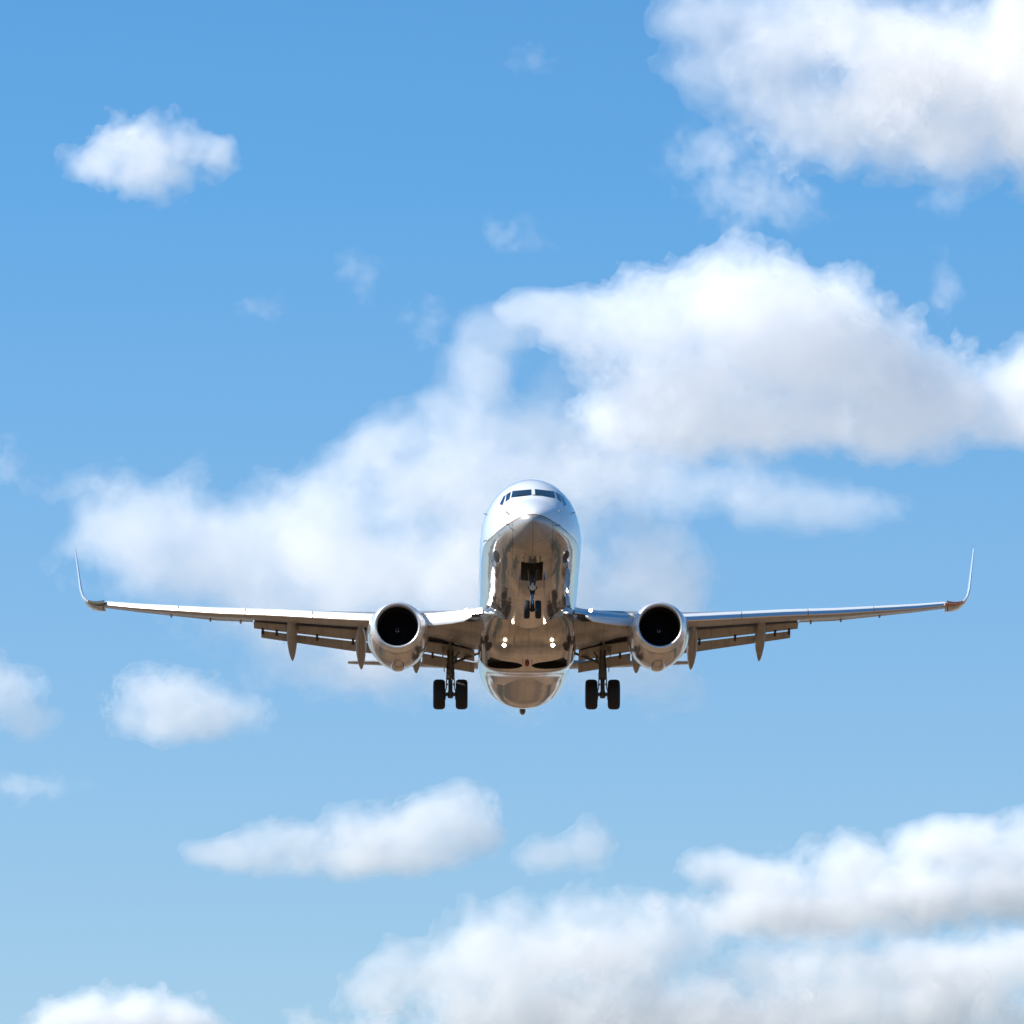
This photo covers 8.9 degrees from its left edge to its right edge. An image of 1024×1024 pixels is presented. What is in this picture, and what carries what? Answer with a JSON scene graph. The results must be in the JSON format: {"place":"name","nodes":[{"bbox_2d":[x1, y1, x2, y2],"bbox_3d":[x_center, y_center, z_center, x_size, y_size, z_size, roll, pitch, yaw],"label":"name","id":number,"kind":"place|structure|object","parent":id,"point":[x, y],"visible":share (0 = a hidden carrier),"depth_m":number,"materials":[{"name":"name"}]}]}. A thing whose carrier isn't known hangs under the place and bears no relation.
{"place":"outdoors","nodes":[
{"label":"outdoors","id":0,"kind":"place"},
{"bbox_2d":[0,0,1023,1023],"label":"sky","id":1,"kind":"structure","parent":0,"point":[292,292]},
{"bbox_2d":[75,480,973,714],"bbox_3d":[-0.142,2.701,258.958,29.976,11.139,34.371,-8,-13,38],"label":"airliner","id":2,"kind":"object","parent":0,"point":[527,628],"visible":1,"depth_m":250.72,"materials":[{"name":"silver metal"}]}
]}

